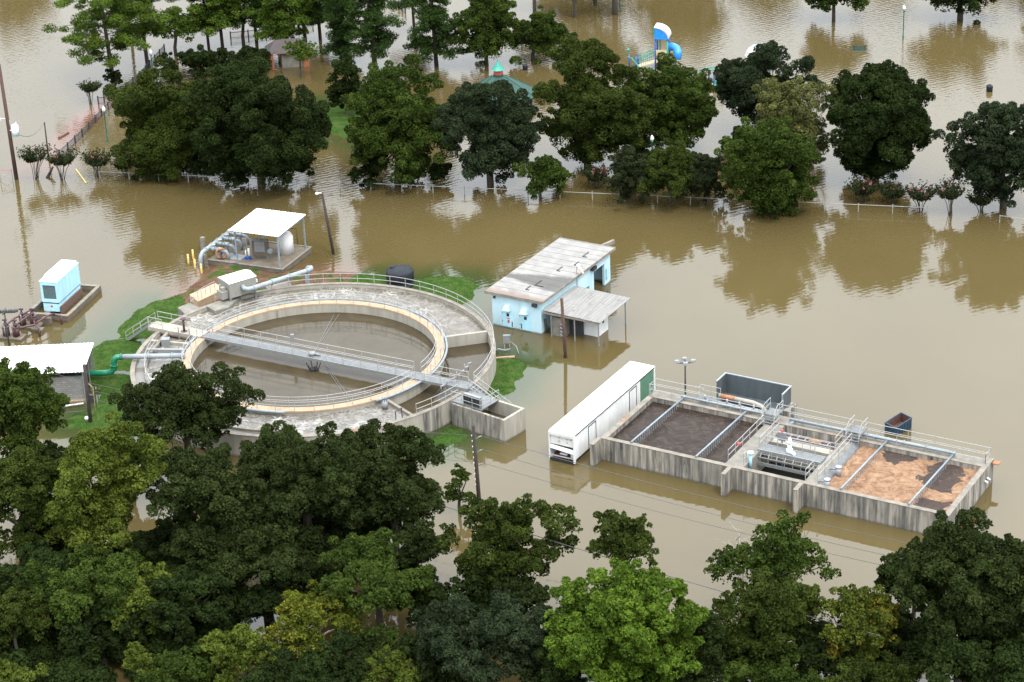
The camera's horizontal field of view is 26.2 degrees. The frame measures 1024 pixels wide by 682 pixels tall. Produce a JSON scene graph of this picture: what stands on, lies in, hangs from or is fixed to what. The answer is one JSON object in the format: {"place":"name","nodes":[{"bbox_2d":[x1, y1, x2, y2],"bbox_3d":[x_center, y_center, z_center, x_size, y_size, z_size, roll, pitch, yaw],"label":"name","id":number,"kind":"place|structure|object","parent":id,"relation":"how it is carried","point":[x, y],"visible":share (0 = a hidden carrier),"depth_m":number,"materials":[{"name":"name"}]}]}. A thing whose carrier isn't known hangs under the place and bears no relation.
{"place":"outdoors","nodes":[
{"label":"outdoors","id":0,"kind":"place"},
{"bbox_2d":[64,102,526,447],"bbox_3d":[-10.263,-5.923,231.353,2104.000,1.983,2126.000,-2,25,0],"label":"ground","id":1,"kind":"structure","parent":0,"point":[338,117],"depth_m":223.04,"materials":[{"name":"green plant"}]},
{"bbox_2d":[0,308,62,341],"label":"pump cluster","id":2,"kind":"object","parent":1,"relation":"on","point":[33,324],"visible":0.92,"depth_m":222.44,"materials":[{"name":"brown metal"}]},
{"bbox_2d":[0,445,64,559],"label":"oak tree","id":3,"kind":"object","parent":1,"relation":"on","point":[29,497],"visible":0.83,"depth_m":171.61,"materials":[{"name":"green plant"}]},
{"bbox_2d":[0,343,94,402],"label":"pump shed","id":4,"kind":"structure","parent":1,"relation":"on","point":[67,360],"depth_m":208.02,"materials":[{"name":"white metal"}]},
{"bbox_2d":[26,284,101,321],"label":"kerb wall","id":5,"kind":"structure","parent":1,"relation":"on","point":[91,295],"depth_m":227.31,"materials":[{"name":"brown concrete"}]},
{"bbox_2d":[39,260,80,311],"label":"generator","id":6,"kind":"object","parent":5,"relation":"on","point":[60,281],"visible":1,"depth_m":226.38,"materials":[{"name":"teal metal"}]},
{"bbox_2d":[17,541,147,628],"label":"broadleaf tree","id":7,"kind":"object","parent":1,"relation":"on","point":[105,570],"visible":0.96,"depth_m":163.47,"materials":[{"name":"green plant"}]},
{"bbox_2d":[0,592,243,681],"bbox_3d":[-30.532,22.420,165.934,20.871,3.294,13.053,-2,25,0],"label":"tree","id":8,"kind":"object","parent":1,"relation":"on","point":[31,652],"visible":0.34,"depth_m":163.72,"materials":[{"name":"green plant"}]},
{"bbox_2d":[97,527,180,578],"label":"understorey tree","id":9,"kind":"object","parent":1,"relation":"on","point":[145,546],"visible":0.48,"depth_m":171.26,"materials":[{"name":"green plant"}]},
{"bbox_2d":[130,565,236,642],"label":"broadleaf tree","id":10,"kind":"object","parent":1,"relation":"on","point":[184,592],"visible":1,"depth_m":162.56,"materials":[{"name":"green plant"}]},
{"bbox_2d":[264,38,309,69],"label":"brick hut","id":11,"kind":"object","parent":1,"relation":"on","point":[274,47],"visible":0.47,"depth_m":300.08,"materials":[{"name":"brick"}]},
{"bbox_2d":[273,529,353,601],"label":"understorey tree","id":12,"kind":"object","parent":1,"relation":"on","point":[327,569],"visible":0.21,"depth_m":169.47,"materials":[{"name":"green plant"}]},
{"bbox_2d":[125,273,525,455],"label":"treatment tank","id":13,"kind":"object","parent":1,"relation":"on","point":[357,354],"visible":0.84,"depth_m":211.01,"materials":[{"name":"concrete"}]},
{"bbox_2d":[77,352,185,376],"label":"feed pipe","id":14,"kind":"object","parent":13,"relation":"attached to","point":[121,356],"visible":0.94,"depth_m":209.79,"materials":[{"name":"grey metal"}]},
{"bbox_2d":[217,265,312,301],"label":"screening machine","id":15,"kind":"object","parent":13,"relation":"on","point":[237,283],"visible":0.96,"depth_m":222.62,"materials":[{"name":"white paint"}]},
{"bbox_2d":[319,0,365,59],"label":"pine tree","id":16,"kind":"object","parent":1,"relation":"on","point":[338,31],"visible":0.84,"depth_m":300.23,"materials":[{"name":"green plant"}]},
{"bbox_2d":[324,51,361,115],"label":"magnolia tree","id":17,"kind":"object","parent":1,"relation":"on","point":[337,89],"visible":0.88,"depth_m":277.21,"materials":[{"name":"green plant"}]},
{"bbox_2d":[442,463,473,513],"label":"sapling","id":18,"kind":"object","parent":1,"relation":"on","point":[452,493],"visible":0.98,"depth_m":183.53,"materials":[{"name":"green plant"}]},
{"bbox_2d":[412,589,553,681],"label":"oak tree","id":19,"kind":"object","parent":1,"relation":"on","point":[505,629],"visible":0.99,"depth_m":153.73,"materials":[{"name":"green plant"}]},
{"bbox_2d":[443,560,524,617],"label":"understorey tree","id":20,"kind":"object","parent":1,"relation":"on","point":[477,594],"visible":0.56,"depth_m":165.07,"materials":[{"name":"green plant"}]},
{"bbox_2d":[543,286,630,345],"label":"lean to","id":21,"kind":"object","parent":1,"relation":"on","point":[589,305],"visible":0.94,"depth_m":216.72,"materials":[{"name":"grey metal"}]},
{"bbox_2d":[585,509,658,573],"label":"broadleaf tree","id":22,"kind":"object","parent":1,"relation":"on","point":[622,540],"visible":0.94,"depth_m":162.43,"materials":[{"name":"green plant"}]},
{"bbox_2d":[602,145,657,203],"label":"thicket shrub","id":23,"kind":"object","parent":1,"relation":"on","point":[627,167],"visible":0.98,"depth_m":246.48,"materials":[{"name":"green plant"}]},
{"bbox_2d":[0,0,1023,681],"bbox_3d":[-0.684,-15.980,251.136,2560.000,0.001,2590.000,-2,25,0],"label":"flood water","id":24,"kind":"structure","parent":0,"point":[874,310],"depth_m":236.31,"materials":[{"name":"brown liquid"}]},
{"bbox_2d":[0,658,48,681],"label":"tree","id":25,"kind":"object","parent":24,"relation":"on","point":[9,672],"visible":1,"depth_m":158.34,"materials":[{"name":"green plant"}]},
{"bbox_2d":[0,583,52,658],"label":"tree","id":26,"kind":"object","parent":24,"relation":"on","point":[17,613],"visible":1,"depth_m":162.90,"materials":[{"name":"green plant"}]},
{"bbox_2d":[0,357,70,455],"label":"broadleaf tree","id":27,"kind":"object","parent":24,"relation":"on","point":[29,403],"visible":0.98,"depth_m":185.49,"materials":[{"name":"green plant"}]},
{"bbox_2d":[0,539,76,606],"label":"broadleaf tree","id":28,"kind":"object","parent":24,"relation":"on","point":[43,553],"visible":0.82,"depth_m":166.03,"materials":[{"name":"green plant"}]},
{"bbox_2d":[54,593,147,664],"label":"understorey tree","id":29,"kind":"object","parent":24,"relation":"on","point":[75,636],"visible":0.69,"depth_m":162.53,"materials":[{"name":"green plant"}]},
{"bbox_2d":[43,411,168,556],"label":"lime tree","id":30,"kind":"object","parent":24,"relation":"on","point":[106,502],"visible":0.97,"depth_m":169.16,"materials":[{"name":"green plant"}]},
{"bbox_2d":[41,0,172,83],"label":"pine tree","id":31,"kind":"object","parent":24,"relation":"on","point":[113,17],"visible":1,"depth_m":291.88,"materials":[{"name":"green plant"}]},
{"bbox_2d":[95,561,172,633],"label":"tree","id":32,"kind":"object","parent":24,"relation":"on","point":[141,594],"visible":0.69,"depth_m":163.18,"materials":[{"name":"green plant"}]},
{"bbox_2d":[121,641,152,680],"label":"sapling","id":33,"kind":"object","parent":24,"relation":"on","point":[144,661],"visible":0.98,"depth_m":159.21,"materials":[{"name":"green plant"}]},
{"bbox_2d":[100,0,180,67],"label":"pine tree","id":34,"kind":"object","parent":24,"relation":"on","point":[159,29],"visible":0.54,"depth_m":300.24,"materials":[{"name":"green plant"}]},
{"bbox_2d":[102,57,210,182],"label":"broadleaf tree","id":35,"kind":"object","parent":24,"relation":"on","point":[161,125],"visible":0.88,"depth_m":258.58,"materials":[{"name":"green plant"}]},
{"bbox_2d":[135,644,215,681],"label":"tree","id":36,"kind":"object","parent":24,"relation":"on","point":[193,664],"visible":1,"depth_m":157.77,"materials":[{"name":"green plant"}]},
{"bbox_2d":[147,6,206,55],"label":"young pine","id":37,"kind":"object","parent":24,"relation":"on","point":[182,22],"visible":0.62,"depth_m":305.02,"materials":[{"name":"green plant"}]},
{"bbox_2d":[107,360,265,452],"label":"oak tree","id":38,"kind":"object","parent":24,"relation":"on","point":[174,397],"visible":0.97,"depth_m":187.72,"materials":[{"name":"green plant"}]},
{"bbox_2d":[156,43,219,78],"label":"dark bush","id":39,"kind":"object","parent":24,"relation":"on","point":[190,58],"visible":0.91,"depth_m":296.29,"materials":[{"name":"green plant"}]},
{"bbox_2d":[165,0,226,48],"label":"pine tree","id":40,"kind":"object","parent":24,"relation":"on","point":[208,28],"visible":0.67,"depth_m":306.28,"materials":[{"name":"green plant"}]},
{"bbox_2d":[160,554,249,626],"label":"understorey tree","id":41,"kind":"object","parent":24,"relation":"on","point":[202,565],"visible":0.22,"depth_m":167.53,"materials":[{"name":"green plant"}]},
{"bbox_2d":[145,442,277,566],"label":"oak tree","id":42,"kind":"object","parent":24,"relation":"on","point":[206,494],"visible":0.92,"depth_m":167.32,"materials":[{"name":"green plant"}]},
{"bbox_2d":[189,0,248,46],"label":"pine tree","id":43,"kind":"object","parent":24,"relation":"on","point":[221,22],"visible":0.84,"depth_m":305.67,"materials":[{"name":"green plant"}]},
{"bbox_2d":[207,45,271,66],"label":"dark bush","id":44,"kind":"object","parent":24,"relation":"on","point":[246,52],"visible":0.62,"depth_m":296.37,"materials":[{"name":"green plant"}]},
{"bbox_2d":[198,623,287,681],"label":"tree","id":45,"kind":"object","parent":24,"relation":"on","point":[237,646],"visible":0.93,"depth_m":157.58,"materials":[{"name":"green plant"}]},
{"bbox_2d":[179,56,332,189],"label":"oak tree","id":46,"kind":"object","parent":24,"relation":"on","point":[251,110],"visible":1,"depth_m":251.63,"materials":[{"name":"green plant"}]},
{"bbox_2d":[207,237,311,272],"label":"pump pad","id":47,"kind":"object","parent":24,"relation":"in","point":[287,262],"visible":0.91,"depth_m":236.57,"materials":[{"name":"grey concrete"}]},
{"bbox_2d":[198,229,249,268],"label":"pipe manifold","id":48,"kind":"object","parent":47,"relation":"on","point":[202,259],"visible":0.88,"depth_m":237.90,"materials":[{"name":"grey metal"}]},
{"bbox_2d":[228,208,305,267],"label":"canopy","id":49,"kind":"object","parent":47,"relation":"on","point":[266,222],"visible":0.98,"depth_m":235.53,"materials":[{"name":"white metal"}]},
{"bbox_2d":[196,510,325,621],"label":"oak tree","id":50,"kind":"object","parent":24,"relation":"on","point":[280,559],"visible":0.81,"depth_m":166.14,"materials":[{"name":"green plant"}]},
{"bbox_2d":[240,0,301,40],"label":"pine tree","id":51,"kind":"object","parent":24,"relation":"on","point":[268,25],"visible":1,"depth_m":303.59,"materials":[{"name":"green plant"}]},
{"bbox_2d":[230,573,316,639],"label":"understorey tree","id":52,"kind":"object","parent":24,"relation":"on","point":[263,599],"visible":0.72,"depth_m":165.69,"materials":[{"name":"green plant"}]},
{"bbox_2d":[237,643,333,681],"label":"understorey tree","id":53,"kind":"object","parent":24,"relation":"on","point":[287,666],"visible":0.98,"depth_m":156.42,"materials":[{"name":"green plant"}]},
{"bbox_2d":[282,37,319,76],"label":"young pine","id":54,"kind":"object","parent":24,"relation":"on","point":[301,51],"visible":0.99,"depth_m":294.80,"materials":[{"name":"green plant"}]},
{"bbox_2d":[227,420,384,545],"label":"oak tree","id":55,"kind":"object","parent":24,"relation":"on","point":[298,472],"visible":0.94,"depth_m":168.40,"materials":[{"name":"green plant"}]},
{"bbox_2d":[256,579,369,658],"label":"yellow tree","id":56,"kind":"object","parent":24,"relation":"on","point":[305,618],"visible":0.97,"depth_m":159.66,"materials":[{"name":"green plant"}]},
{"bbox_2d":[301,624,390,681],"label":"broadleaf tree","id":57,"kind":"object","parent":24,"relation":"on","point":[354,666],"visible":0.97,"depth_m":156.88,"materials":[{"name":"green plant"}]},
{"bbox_2d":[295,506,401,543],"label":"understorey tree","id":58,"kind":"object","parent":24,"relation":"on","point":[329,524],"visible":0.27,"depth_m":174.46,"materials":[{"name":"green plant"}]},
{"bbox_2d":[347,149,389,188],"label":"ivy clump","id":59,"kind":"object","parent":24,"relation":"on","point":[369,170],"visible":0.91,"depth_m":255.45,"materials":[{"name":"green plant"}]},
{"bbox_2d":[342,0,405,67],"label":"pine tree","id":60,"kind":"object","parent":24,"relation":"on","point":[379,38],"visible":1,"depth_m":293.81,"materials":[{"name":"green plant"}]},
{"bbox_2d":[314,526,436,643],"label":"broadleaf tree","id":61,"kind":"object","parent":24,"relation":"on","point":[372,568],"visible":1,"depth_m":162.03,"materials":[{"name":"green plant"}]},
{"bbox_2d":[357,622,398,651],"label":"sapling","id":62,"kind":"object","parent":24,"relation":"on","point":[390,635],"visible":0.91,"depth_m":159.57,"materials":[{"name":"green plant"}]},
{"bbox_2d":[332,418,446,573],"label":"oak tree","id":63,"kind":"object","parent":24,"relation":"on","point":[406,489],"visible":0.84,"depth_m":170.47,"materials":[{"name":"green plant"}]},
{"bbox_2d":[361,644,425,681],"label":"tree","id":64,"kind":"object","parent":24,"relation":"on","point":[403,672],"visible":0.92,"depth_m":156.46,"materials":[{"name":"green plant"}]},
{"bbox_2d":[339,54,452,184],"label":"broadleaf tree","id":65,"kind":"object","parent":24,"relation":"on","point":[395,118],"visible":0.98,"depth_m":252.06,"materials":[{"name":"green plant"}]},
{"bbox_2d":[390,512,442,571],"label":"oak tree","id":66,"kind":"object","parent":24,"relation":"on","point":[417,543],"visible":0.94,"depth_m":168.79,"materials":[{"name":"green plant"}]},
{"bbox_2d":[388,574,451,635],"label":"understorey tree","id":67,"kind":"object","parent":24,"relation":"on","point":[441,596],"visible":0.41,"depth_m":164.03,"materials":[{"name":"green plant"}]},
{"bbox_2d":[402,0,464,65],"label":"pine tree","id":68,"kind":"object","parent":24,"relation":"on","point":[433,17],"visible":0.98,"depth_m":295.25,"materials":[{"name":"green plant"}]},
{"bbox_2d":[387,631,480,681],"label":"understorey tree","id":69,"kind":"object","parent":24,"relation":"on","point":[431,671],"visible":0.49,"depth_m":156.23,"materials":[{"name":"green plant"}]},
{"bbox_2d":[450,0,522,65],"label":"maple tree","id":70,"kind":"object","parent":24,"relation":"on","point":[486,22],"visible":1,"depth_m":293.28,"materials":[{"name":"green plant"}]},
{"bbox_2d":[430,79,543,184],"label":"oak tree","id":71,"kind":"object","parent":24,"relation":"on","point":[500,132],"visible":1,"depth_m":250.98,"materials":[{"name":"green plant"}]},
{"bbox_2d":[434,493,582,585],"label":"olive tree","id":72,"kind":"object","parent":24,"relation":"on","point":[513,520],"visible":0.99,"depth_m":165.81,"materials":[{"name":"green plant"}]},
{"bbox_2d":[488,575,552,626],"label":"understorey tree","id":73,"kind":"object","parent":24,"relation":"on","point":[529,593],"visible":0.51,"depth_m":163.72,"materials":[{"name":"green plant"}]},
{"bbox_2d":[506,5,577,64],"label":"tree","id":74,"kind":"object","parent":24,"relation":"on","point":[542,32],"visible":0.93,"depth_m":296.39,"materials":[{"name":"green plant"}]},
{"bbox_2d":[512,154,575,199],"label":"fence bush","id":75,"kind":"object","parent":24,"relation":"on","point":[545,170],"visible":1,"depth_m":249.20,"materials":[{"name":"green plant"}]},
{"bbox_2d":[512,630,581,681],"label":"broadleaf tree","id":76,"kind":"object","parent":24,"relation":"on","point":[547,670],"visible":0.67,"depth_m":152.95,"materials":[{"name":"green plant"}]},
{"bbox_2d":[532,33,660,170],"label":"oak tree","id":77,"kind":"object","parent":24,"relation":"on","point":[594,116],"visible":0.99,"depth_m":254.63,"materials":[{"name":"green plant"}]},
{"bbox_2d":[548,361,654,464],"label":"box trailer","id":78,"kind":"object","parent":24,"relation":"on","point":[603,409],"visible":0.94,"depth_m":196.12,"materials":[{"name":"white paint"}]},
{"bbox_2d":[542,557,709,681],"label":"lime tree","id":79,"kind":"object","parent":24,"relation":"on","point":[626,625],"visible":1,"depth_m":150.46,"materials":[{"name":"green plant"}]},
{"bbox_2d":[627,23,681,69],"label":"play tower","id":80,"kind":"structure","parent":24,"relation":"on","point":[662,33],"depth_m":292.08,"materials":[{"name":"blue plastic"}]},
{"bbox_2d":[636,137,706,201],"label":"tree","id":81,"kind":"object","parent":24,"relation":"on","point":[668,164],"visible":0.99,"depth_m":244.88,"materials":[{"name":"green plant"}]},
{"bbox_2d":[627,51,719,148],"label":"broadleaf tree","id":82,"kind":"object","parent":24,"relation":"on","point":[679,96],"visible":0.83,"depth_m":259.44,"materials":[{"name":"green plant"}]},
{"bbox_2d":[675,152,727,203],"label":"thicket shrub","id":83,"kind":"object","parent":24,"relation":"on","point":[709,167],"visible":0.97,"depth_m":245.55,"materials":[{"name":"green plant"}]},
{"bbox_2d":[682,610,727,681],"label":"broadleaf tree","id":84,"kind":"object","parent":24,"relation":"on","point":[711,632],"visible":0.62,"depth_m":153.57,"materials":[{"name":"green plant"}]},
{"bbox_2d":[716,372,796,418],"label":"sludge container","id":85,"kind":"object","parent":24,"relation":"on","point":[760,391],"visible":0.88,"depth_m":198.28,"materials":[{"name":"metal"}]},
{"bbox_2d":[711,565,820,660],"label":"olive tree","id":86,"kind":"object","parent":24,"relation":"on","point":[771,610],"visible":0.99,"depth_m":154.63,"materials":[{"name":"green plant"}]},
{"bbox_2d":[714,115,822,219],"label":"tangled tree","id":87,"kind":"object","parent":24,"relation":"on","point":[754,155],"visible":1,"depth_m":239.65,"materials":[{"name":"green plant"}]},
{"bbox_2d":[712,40,827,124],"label":"oak tree","id":88,"kind":"object","parent":24,"relation":"on","point":[737,79],"visible":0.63,"depth_m":264.17,"materials":[{"name":"green plant"}]},
{"bbox_2d":[718,631,824,681],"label":"tree","id":89,"kind":"object","parent":24,"relation":"on","point":[770,669],"visible":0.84,"depth_m":153.93,"materials":[{"name":"green plant"}]},
{"bbox_2d":[703,509,841,597],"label":"broadleaf tree","id":90,"kind":"object","parent":24,"relation":"on","point":[786,556],"visible":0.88,"depth_m":159.58,"materials":[{"name":"green plant"}]},
{"bbox_2d":[759,167,817,215],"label":"vine bush","id":91,"kind":"object","parent":24,"relation":"on","point":[808,193],"visible":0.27,"depth_m":241.81,"materials":[{"name":"green plant"}]},
{"bbox_2d":[751,75,838,171],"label":"willow tree","id":92,"kind":"object","parent":24,"relation":"on","point":[806,120],"visible":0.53,"depth_m":249.97,"materials":[{"name":"green plant"}]},
{"bbox_2d":[590,378,1000,533],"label":"aeration basin","id":93,"kind":"object","parent":24,"relation":"on","point":[855,471],"visible":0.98,"depth_m":187.78,"materials":[{"name":"concrete"}]},
{"bbox_2d":[793,631,842,681],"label":"understorey tree","id":94,"kind":"object","parent":24,"relation":"on","point":[816,645],"visible":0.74,"depth_m":154.96,"materials":[{"name":"green plant"}]},
{"bbox_2d":[812,583,905,666],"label":"amber tree","id":95,"kind":"object","parent":24,"relation":"on","point":[873,612],"visible":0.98,"depth_m":154.06,"materials":[{"name":"green plant"}]},
{"bbox_2d":[821,645,926,681],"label":"tree","id":96,"kind":"object","parent":24,"relation":"on","point":[859,668],"visible":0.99,"depth_m":152.76,"materials":[{"name":"green plant"}]},
{"bbox_2d":[821,59,936,181],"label":"round tree","id":97,"kind":"object","parent":24,"relation":"on","point":[883,121],"visible":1,"depth_m":246.09,"materials":[{"name":"green plant"}]},
{"bbox_2d":[874,603,929,667],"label":"understorey tree","id":98,"kind":"object","parent":24,"relation":"on","point":[905,633],"visible":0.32,"depth_m":156.63,"materials":[{"name":"green plant"}]},
{"bbox_2d":[884,506,1023,681],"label":"oak tree","id":99,"kind":"object","parent":24,"relation":"on","point":[948,566],"visible":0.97,"depth_m":151.58,"materials":[{"name":"green plant"}]},
{"bbox_2d":[889,599,1023,681],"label":"oak tree","id":100,"kind":"object","parent":24,"relation":"on","point":[967,658],"visible":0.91,"depth_m":149.93,"materials":[{"name":"green plant"}]},
{"bbox_2d":[925,0,996,24],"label":"park tree","id":101,"kind":"object","parent":24,"relation":"on","point":[974,5],"visible":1,"depth_m":305.72,"materials":[{"name":"green plant"}]},
{"bbox_2d":[933,101,1023,208],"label":"oak tree","id":102,"kind":"object","parent":24,"relation":"on","point":[991,154],"visible":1,"depth_m":238.94,"materials":[{"name":"green plant"}]},
{"bbox_2d":[976,536,1023,629],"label":"oak tree","id":103,"kind":"object","parent":24,"relation":"on","point":[1013,604],"visible":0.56,"depth_m":151.32,"materials":[{"name":"green plant"}]},
{"bbox_2d":[484,237,615,333],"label":"control building","id":104,"kind":"structure","parent":0,"point":[526,293],"depth_m":220.88,"materials":[{"name":"blue concrete"}]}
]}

